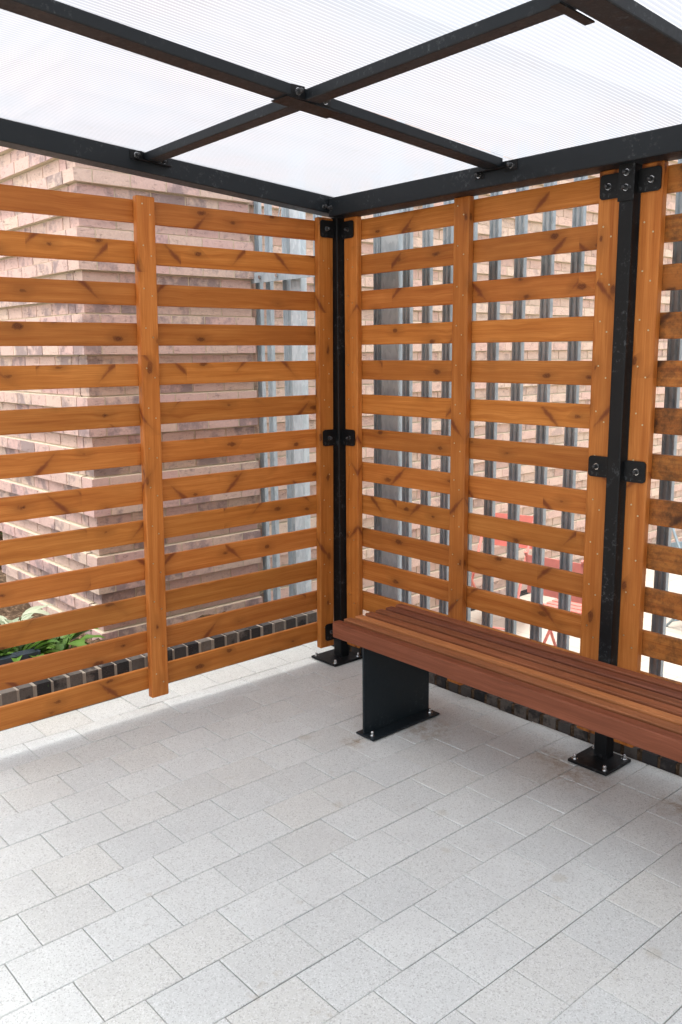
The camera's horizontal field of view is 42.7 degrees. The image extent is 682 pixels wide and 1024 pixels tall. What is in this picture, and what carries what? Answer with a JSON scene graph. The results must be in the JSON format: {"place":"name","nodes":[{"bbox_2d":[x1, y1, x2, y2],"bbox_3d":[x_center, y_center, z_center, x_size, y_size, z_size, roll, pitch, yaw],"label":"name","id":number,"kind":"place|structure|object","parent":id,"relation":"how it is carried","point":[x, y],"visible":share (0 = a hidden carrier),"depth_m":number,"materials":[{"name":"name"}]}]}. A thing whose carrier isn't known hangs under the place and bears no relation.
{"place":"outdoors","nodes":[
{"label":"outdoors","id":0,"kind":"place"},
{"bbox_2d":[0,531,2,569],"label":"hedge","id":1,"kind":"object","parent":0,"point":[1,536],"depth_m":7.26,"materials":[{"name":"green plant"}]},
{"bbox_2d":[0,641,681,1023],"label":"paving","id":2,"kind":"structure","parent":0,"point":[272,839],"depth_m":2.85,"materials":[{"name":"stone"}]},
{"bbox_2d":[0,0,681,775],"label":"steel canopy","id":3,"kind":"object","parent":2,"relation":"on","point":[288,104],"visible":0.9,"depth_m":2.97,"materials":[{"name":"metal"}]},
{"bbox_2d":[0,184,333,730],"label":"slatted fence panel","id":4,"kind":"object","parent":3,"relation":"attached to","point":[147,334],"visible":0.97,"depth_m":3.91,"materials":[{"name":"brown wood"}]},
{"bbox_2d":[344,168,618,733],"bbox_3d":[0.552,-0.275,3.992,0.059,2.221,1.552,-9,14,-40],"label":"slatted fence panel","id":5,"kind":"object","parent":3,"relation":"attached to","point":[461,332],"visible":0.73,"depth_m":3.87,"materials":[{"name":"brown wood"}]},
{"bbox_2d":[613,160,681,747],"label":"slatted fence panel","id":6,"kind":"object","parent":3,"relation":"attached to","point":[656,277],"visible":0.82,"depth_m":3.26,"materials":[{"name":"brown wood"}]},
{"bbox_2d":[333,603,681,762],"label":"slatted bench","id":7,"kind":"object","parent":2,"relation":"on","point":[406,649],"visible":1,"depth_m":3.35,"materials":[{"name":"brown wood"}]},
{"bbox_2d":[471,569,681,681],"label":"ground","id":8,"kind":"structure","parent":0,"point":[672,671],"depth_m":6.43,"materials":[{"name":"white"}]},
{"bbox_2d":[0,570,225,648],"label":"planting bed","id":9,"kind":"object","parent":8,"relation":"on","point":[13,612],"visible":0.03,"depth_m":5.39,"materials":[{"name":"brown plant"}]},
{"bbox_2d":[0,647,40,664],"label":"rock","id":10,"kind":"object","parent":9,"relation":"on","point":[24,654],"visible":0.53,"depth_m":4.12,"materials":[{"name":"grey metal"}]},
{"bbox_2d":[0,604,52,647],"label":"broadleaf plant","id":11,"kind":"object","parent":9,"relation":"in","point":[27,613],"visible":0.48,"depth_m":4.33,"materials":[{"name":"green plant"}]},
{"bbox_2d":[0,638,58,661],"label":"broadleaf plant","id":12,"kind":"object","parent":9,"relation":"on","point":[47,643],"visible":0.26,"depth_m":4.22,"materials":[{"name":"green plant"}]},
{"bbox_2d":[30,628,104,653],"bbox_3d":[-1.419,0.688,4.427,0.447,0.220,0.456,4,11,22],"label":"broadleaf plant","id":13,"kind":"object","parent":9,"relation":"on","point":[62,643],"visible":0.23,"depth_m":4.44,"materials":[{"name":"green plant"}]},
{"bbox_2d":[2,641,313,730],"bbox_3d":[-0.456,1.978,-0.594,8.118,0.348,8.370,-9,14,-40],"label":"paving bed","id":14,"kind":"object","parent":8,"relation":"on","point":[142,690],"visible":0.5,"depth_m":4.28,"materials":[{"name":"grey concrete"}]},
{"bbox_2d":[0,611,316,730],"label":"brick kerb","id":15,"kind":"structure","parent":8,"relation":"on","point":[56,683],"depth_m":4.36,"materials":[{"name":"black brick"}]},
{"bbox_2d":[0,109,681,639],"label":"brick building","id":16,"kind":"structure","parent":8,"relation":"on","point":[30,169],"depth_m":5.12,"materials":[{"name":"pink brick"}]},
{"bbox_2d":[249,121,681,676],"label":"steel bar screen","id":17,"kind":"object","parent":8,"relation":"on","point":[387,280],"visible":0.2,"depth_m":4.27,"materials":[{"name":"metal"}]},
{"bbox_2d":[316,640,681,776],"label":"brick kerb","id":18,"kind":"structure","parent":8,"relation":"on","point":[574,731],"depth_m":3.90,"materials":[{"name":"black brick"}]},
{"bbox_2d":[471,589,528,610],"bbox_3d":[2.671,0.487,8.307,7.900,0.010,0.072,-9,14,-40],"label":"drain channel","id":19,"kind":"object","parent":8,"relation":"on","point":[523,592],"visible":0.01,"depth_m":7.31,"materials":[{"name":"metal"}]},
{"bbox_2d":[471,513,532,629],"bbox_3d":[1.149,0.441,6.386,0.390,0.842,0.497,6,12,30],"label":"folding chair","id":20,"kind":"object","parent":8,"relation":"on","point":[526,518],"depth_m":6.46,"materials":[{"name":"red paint"}]},
{"bbox_2d":[524,551,583,645],"bbox_3d":[1.402,0.633,5.325,0.390,0.842,0.497,9,14,42],"label":"folding chair","id":21,"kind":"object","parent":8,"relation":"on","point":[576,604],"visible":0.24,"depth_m":5.19,"materials":[{"name":"red paint"}]},
{"bbox_2d":[666,528,681,626],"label":"folding chair","id":22,"kind":"object","parent":8,"relation":"on","point":[677,544],"visible":0.29,"depth_m":6.28,"materials":[{"name":"grey paint"}]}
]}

